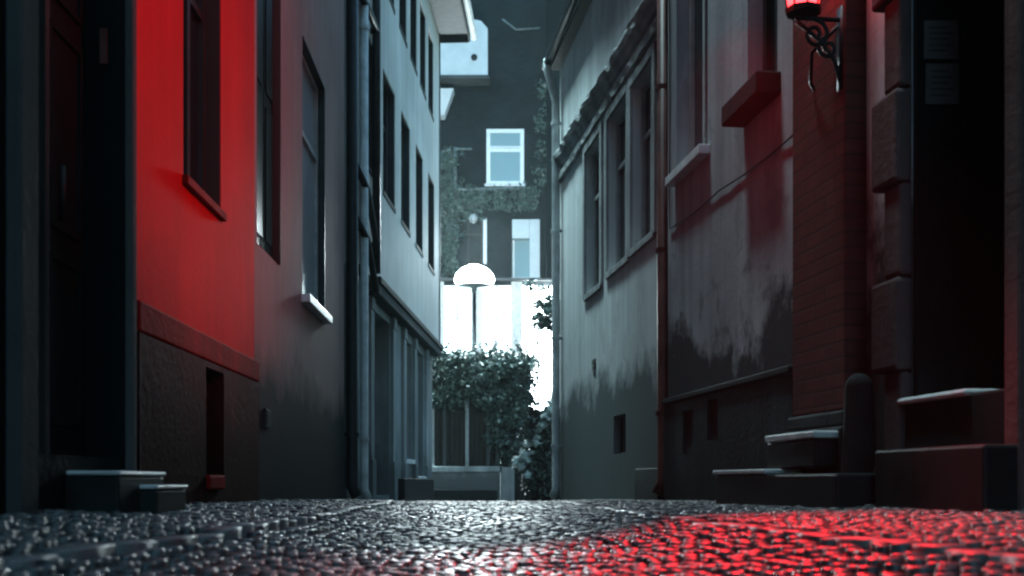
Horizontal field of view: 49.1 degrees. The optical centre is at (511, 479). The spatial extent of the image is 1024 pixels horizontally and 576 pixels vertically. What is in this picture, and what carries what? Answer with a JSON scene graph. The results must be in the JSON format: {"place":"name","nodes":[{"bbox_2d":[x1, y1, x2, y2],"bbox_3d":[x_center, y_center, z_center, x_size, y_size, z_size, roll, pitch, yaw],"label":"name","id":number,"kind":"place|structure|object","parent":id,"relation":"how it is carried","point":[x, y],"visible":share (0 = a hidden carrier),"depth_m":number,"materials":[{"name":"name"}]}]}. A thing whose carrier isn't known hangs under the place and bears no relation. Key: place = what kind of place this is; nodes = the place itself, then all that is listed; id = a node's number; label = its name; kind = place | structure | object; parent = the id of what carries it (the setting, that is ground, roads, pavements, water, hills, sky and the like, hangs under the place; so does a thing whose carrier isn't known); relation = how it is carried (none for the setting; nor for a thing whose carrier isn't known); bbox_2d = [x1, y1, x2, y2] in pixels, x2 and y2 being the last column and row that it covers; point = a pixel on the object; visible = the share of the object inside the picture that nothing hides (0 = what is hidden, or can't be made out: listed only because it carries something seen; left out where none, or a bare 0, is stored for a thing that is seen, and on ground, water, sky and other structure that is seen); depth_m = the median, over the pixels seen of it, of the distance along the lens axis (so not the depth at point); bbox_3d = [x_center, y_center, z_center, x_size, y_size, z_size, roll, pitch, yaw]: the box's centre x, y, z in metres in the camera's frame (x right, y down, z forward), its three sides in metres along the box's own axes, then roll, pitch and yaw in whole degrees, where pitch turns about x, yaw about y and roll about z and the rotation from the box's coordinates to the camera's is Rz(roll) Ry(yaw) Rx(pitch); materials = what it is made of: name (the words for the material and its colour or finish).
{"place":"outdoors","nodes":[
{"label":"outdoors","id":0,"kind":"place"},
{"bbox_2d":[0,498,397,556],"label":"pavement","id":1,"kind":"structure","parent":0,"point":[22,533],"depth_m":3.41,"materials":[{"name":"grey stone"}]},
{"bbox_2d":[0,500,1023,575],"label":"cobblestone road","id":2,"kind":"structure","parent":0,"point":[475,538],"depth_m":3.52,"materials":[{"name":"grey stone"}]},
{"bbox_2d":[563,499,1023,553],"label":"pavement","id":3,"kind":"structure","parent":0,"point":[995,530],"depth_m":3.81,"materials":[{"name":"grey stone"}]},
{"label":"ground","id":4,"kind":"structure","parent":0,"visible":0},
{"bbox_2d":[0,0,187,513],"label":"corner house","id":5,"kind":"structure","parent":4,"relation":"on","point":[68,254],"depth_m":4.21,"materials":[{"name":"paint"}]},
{"bbox_2d":[39,0,85,456],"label":"door","id":6,"kind":"structure","parent":5,"relation":"in","point":[62,23],"depth_m":4.22,"materials":[{"name":"black paint"}]},
{"bbox_2d":[137,0,258,504],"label":"red house","id":7,"kind":"structure","parent":4,"relation":"on","point":[197,399],"depth_m":5.71,"materials":[{"name":"paint"}]},
{"bbox_2d":[182,0,226,221],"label":"window","id":8,"kind":"structure","parent":7,"relation":"in","point":[201,18],"depth_m":6.06,"materials":[{"name":"glass"}]},
{"bbox_2d":[206,374,224,489],"bbox_3d":[-1.614,-0.262,5.869,0.164,0.625,0.390,0,0,0],"label":"basement window","id":9,"kind":"structure","parent":7,"relation":"in","point":[213,482],"depth_m":5.87,"materials":[{"name":"paint"}]},
{"bbox_2d":[0,500,395,570],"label":"kerb","id":10,"kind":"structure","parent":4,"relation":"on","point":[223,532],"depth_m":2.97,"materials":[{"name":"stone"}]},
{"bbox_2d":[254,0,361,500],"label":"grey brown house","id":11,"kind":"structure","parent":4,"relation":"on","point":[299,201],"depth_m":9.12,"materials":[{"name":"paint"}]},
{"bbox_2d":[257,0,280,264],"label":"window","id":12,"kind":"structure","parent":11,"relation":"in","point":[268,11],"depth_m":7.62,"materials":[{"name":"glass"}]},
{"bbox_2d":[301,36,332,323],"bbox_3d":[-1.682,-2.447,9.405,0.176,2.105,1.268,0,0,-1],"label":"window","id":13,"kind":"structure","parent":11,"relation":"in","point":[313,88],"depth_m":9.79,"materials":[{"name":"black glass"}]},
{"bbox_2d":[344,0,476,500],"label":"pale house","id":14,"kind":"structure","parent":4,"relation":"on","point":[400,345],"depth_m":15.35,"materials":[{"name":"paint"}]},
{"bbox_2d":[368,37,371,176],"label":"window","id":15,"kind":"structure","parent":14,"relation":"in","point":[369,42],"depth_m":13.18,"materials":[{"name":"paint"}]},
{"bbox_2d":[383,71,395,213],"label":"window","id":16,"kind":"structure","parent":14,"relation":"in","point":[388,96],"depth_m":14.83,"materials":[{"name":"glass"}]},
{"bbox_2d":[389,0,394,14],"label":"window","id":17,"kind":"structure","parent":14,"relation":"in","point":[391,1],"depth_m":14.64,"materials":[{"name":"paint"}]},
{"bbox_2d":[399,0,406,47],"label":"window","id":18,"kind":"structure","parent":14,"relation":"in","point":[402,3],"depth_m":15.93,"materials":[{"name":"glass"}]},
{"bbox_2d":[401,112,410,237],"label":"window","id":19,"kind":"structure","parent":14,"relation":"in","point":[405,222],"depth_m":16.28,"materials":[{"name":"glass"}]},
{"bbox_2d":[407,459,414,463],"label":"window","id":20,"kind":"structure","parent":14,"relation":"in","point":[409,461],"depth_m":16.95,"materials":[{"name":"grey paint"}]},
{"bbox_2d":[410,0,417,75],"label":"window","id":21,"kind":"structure","parent":14,"relation":"in","point":[412,2],"depth_m":17.04,"materials":[{"name":"glass"}]},
{"bbox_2d":[416,146,423,257],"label":"window","id":22,"kind":"structure","parent":14,"relation":"in","point":[418,157],"depth_m":17.78,"materials":[{"name":"glass"}]},
{"bbox_2d":[417,355,426,478],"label":"window","id":23,"kind":"structure","parent":14,"relation":"in","point":[420,477],"depth_m":18.85,"materials":[{"name":"grey paint"}]},
{"bbox_2d":[420,3,425,100],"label":"window","id":24,"kind":"structure","parent":14,"relation":"in","point":[422,18],"depth_m":18.14,"materials":[{"name":"glass"}]},
{"bbox_2d":[428,29,433,122],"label":"window","id":25,"kind":"structure","parent":14,"relation":"in","point":[430,45],"depth_m":19.23,"materials":[{"name":"glass"}]},
{"bbox_2d":[428,174,434,276],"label":"window","id":26,"kind":"structure","parent":14,"relation":"in","point":[430,185],"depth_m":19.38,"materials":[{"name":"glass"}]},
{"bbox_2d":[432,466,513,500],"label":"garden wall","id":27,"kind":"structure","parent":4,"relation":"on","point":[466,483],"depth_m":22.44,"materials":[{"name":"concrete"}]},
{"bbox_2d":[432,397,528,500],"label":"garden gate","id":28,"kind":"structure","parent":27,"relation":"on","point":[457,438],"depth_m":22.58,"materials":[{"name":"grey wood"}]},
{"bbox_2d":[454,264,493,355],"bbox_3d":[-0.819,-2.094,24.400,0.880,5.188,0.880,0,0,0],"label":"street lamp","id":29,"kind":"object","parent":4,"relation":"on","point":[473,277],"visible":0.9,"depth_m":24.15,"materials":[{"name":"metal"}]},
{"bbox_2d":[432,338,542,472],"bbox_3d":[-0.613,-1.192,22.906,2.553,3.398,1.269,0,0,0],"label":"hedge bush","id":30,"kind":"object","parent":4,"relation":"on","point":[506,379],"visible":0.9,"depth_m":22.50,"materials":[{"name":"green plant"}]},
{"bbox_2d":[441,278,551,500],"bbox_3d":[-0.295,-2.365,30.575,7.733,5.830,2.650,0,0,0],"label":"glazed annex","id":31,"kind":"object","parent":4,"relation":"on","point":[504,307],"visible":0.12,"depth_m":29.53,"materials":[{"name":"grey paint"}]},
{"bbox_2d":[444,286,470,353],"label":"window","id":32,"kind":"structure","parent":31,"relation":"in","point":[457,300],"depth_m":29.53,"materials":[{"name":"white glass"}]},
{"bbox_2d":[483,286,510,355],"bbox_3d":[-0.400,-2.711,29.530,0.750,4.818,0.060,0,0,0],"label":"window","id":33,"kind":"structure","parent":31,"relation":"in","point":[496,299],"depth_m":29.53,"materials":[{"name":"white"}]},
{"bbox_2d":[523,286,551,409],"bbox_3d":[0.695,-2.711,29.530,0.834,4.818,0.060,0,0,0],"label":"window","id":34,"kind":"structure","parent":31,"relation":"in","point":[543,350],"depth_m":29.53,"materials":[{"name":"white glass"}]},
{"bbox_2d":[441,0,568,277],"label":"brick building","id":35,"kind":"structure","parent":4,"relation":"on","point":[492,134],"depth_m":32.00,"materials":[{"name":"grey brick"}]},
{"bbox_2d":[441,20,489,119],"bbox_3d":[-1.402,-11.611,31.703,1.538,2.651,0.586,0,0,0],"label":"white bay","id":36,"kind":"object","parent":35,"relation":"attached to","point":[464,64],"visible":0.82,"depth_m":31.45,"materials":[{"name":"paint"}]},
{"bbox_2d":[453,218,486,263],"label":"window","id":37,"kind":"structure","parent":35,"relation":"in","point":[473,250],"depth_m":32.18,"materials":[{"name":"glass"}]},
{"bbox_2d":[469,211,477,222],"bbox_3d":[-1.119,-7.453,31.793,0.259,0.355,0.357,0,0,-27],"label":"globe wall lamp","id":38,"kind":"object","parent":35,"relation":"attached to","point":[473,218],"visible":1,"depth_m":31.67,"materials":[{"name":"white glass"}]},
{"bbox_2d":[441,79,546,277],"bbox_3d":[-0.521,-5.470,31.889,3.644,12.641,0.325,0,0,0],"label":"wall ivy","id":39,"kind":"object","parent":35,"relation":"attached to","point":[526,198],"depth_m":31.87,"materials":[{"name":"green plant"}]},
{"bbox_2d":[485,129,525,186],"bbox_3d":[-0.194,-9.207,31.978,1.174,1.655,0.156,0,0,0],"label":"window","id":40,"kind":"structure","parent":35,"relation":"in","point":[504,147],"depth_m":32.04,"materials":[{"name":"white paint"}]},
{"bbox_2d":[512,219,539,277],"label":"window","id":41,"kind":"structure","parent":35,"relation":"in","point":[525,232],"depth_m":31.99,"materials":[{"name":"glass"}]},
{"bbox_2d":[522,278,551,332],"bbox_3d":[1.909,-2.279,21.364,3.469,5.404,2.315,0,0,0],"label":"tree","id":42,"kind":"object","parent":4,"relation":"on","point":[543,322],"visible":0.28,"depth_m":20.84,"materials":[{"name":"green plant"}]},
{"bbox_2d":[529,407,559,500],"bbox_3d":[1.092,-0.328,17.670,1.630,1.657,0.100,0,0,0],"label":"wooden screen","id":43,"kind":"object","parent":4,"relation":"on","point":[534,413],"visible":0.16,"depth_m":17.62,"materials":[{"name":"brown wood"}]},
{"bbox_2d":[511,390,558,500],"bbox_3d":[0.393,-0.735,17.518,0.815,2.276,0.317,0,0,0],"label":"climbing plant","id":44,"kind":"object","parent":43,"relation":"attached to","point":[526,458],"visible":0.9,"depth_m":17.52,"materials":[{"name":"green plant"}]},
{"bbox_2d":[541,0,667,499],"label":"white grey house","id":45,"kind":"structure","parent":4,"relation":"on","point":[608,59],"depth_m":11.51,"materials":[{"name":"paint"}]},
{"bbox_2d":[583,148,602,301],"bbox_3d":[0.988,-2.853,12.283,0.245,1.655,0.932,0,0,-7],"label":"window","id":46,"kind":"structure","parent":45,"relation":"in","point":[596,286],"depth_m":12.64,"materials":[{"name":"grey glass"}]},
{"bbox_2d":[605,109,629,279],"bbox_3d":[1.147,-2.873,11.075,0.253,1.615,0.990,0,0,-7],"label":"window","id":47,"kind":"structure","parent":45,"relation":"in","point":[621,258],"depth_m":11.42,"materials":[{"name":"grey glass"}]},
{"bbox_2d":[620,415,625,452],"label":"basement window","id":48,"kind":"structure","parent":45,"relation":"in","point":[622,418],"depth_m":11.16,"materials":[{"name":"paint"}]},
{"bbox_2d":[629,75,655,257],"bbox_3d":[1.269,-2.873,10.079,0.241,1.575,0.895,0,0,-7],"label":"window","id":49,"kind":"structure","parent":45,"relation":"in","point":[646,235],"depth_m":10.39,"materials":[{"name":"black glass"}]},
{"bbox_2d":[553,500,1023,564],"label":"kerb","id":50,"kind":"structure","parent":4,"relation":"on","point":[926,548],"depth_m":3.02,"materials":[{"name":"stone"}]},
{"bbox_2d":[713,430,874,508],"bbox_3d":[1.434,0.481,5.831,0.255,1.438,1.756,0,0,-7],"label":"stone steps","id":51,"kind":"structure","parent":4,"relation":"on","point":[781,480],"depth_m":5.51,"materials":[{"name":"grey stone"}]},
{"bbox_2d":[662,0,1023,511],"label":"stained grey house","id":52,"kind":"structure","parent":4,"relation":"on","point":[826,240],"depth_m":5.42,"materials":[{"name":"paint"}]},
{"bbox_2d":[665,0,709,186],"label":"window","id":53,"kind":"structure","parent":52,"relation":"in","point":[699,148],"depth_m":8.58,"materials":[{"name":"grey paint"}]},
{"bbox_2d":[763,0,776,70],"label":"window","id":54,"kind":"structure","parent":52,"relation":"in","point":[769,6],"depth_m":7.08,"materials":[{"name":"glass"}]},
{"bbox_2d":[785,0,842,91],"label":"wall lantern","id":55,"kind":"object","parent":52,"relation":"attached to","point":[798,11],"depth_m":5.43,"materials":[{"name":"grey metal"}]},
{"bbox_2d":[924,20,957,58],"bbox_3d":[1.893,-1.942,4.941,0.157,0.177,0.005,0,0,-7],"label":"notice","id":56,"kind":"object","parent":52,"relation":"attached to","point":[940,39],"visible":1,"depth_m":4.94,"materials":[{"name":"paper"}]},
{"bbox_2d":[926,64,958,103],"bbox_3d":[1.899,-1.748,4.942,0.154,0.184,0.005,0,0,-7],"label":"notice","id":57,"kind":"object","parent":52,"relation":"attached to","point":[942,83],"visible":1,"depth_m":4.94,"materials":[{"name":"paper"}]},
{"bbox_2d":[1003,0,1004,387],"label":"door","id":58,"kind":"structure","parent":52,"relation":"in","point":[1003,0],"depth_m":4.99,"materials":[{"name":"black paint"}]},
{"bbox_2d":[841,373,876,472],"bbox_3d":[1.627,-0.025,5.249,0.224,0.949,0.224,0,0,0],"label":"guard stone","id":59,"kind":"object","parent":4,"relation":"on","point":[859,450],"visible":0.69,"depth_m":5.19,"materials":[{"name":"grey stone"}]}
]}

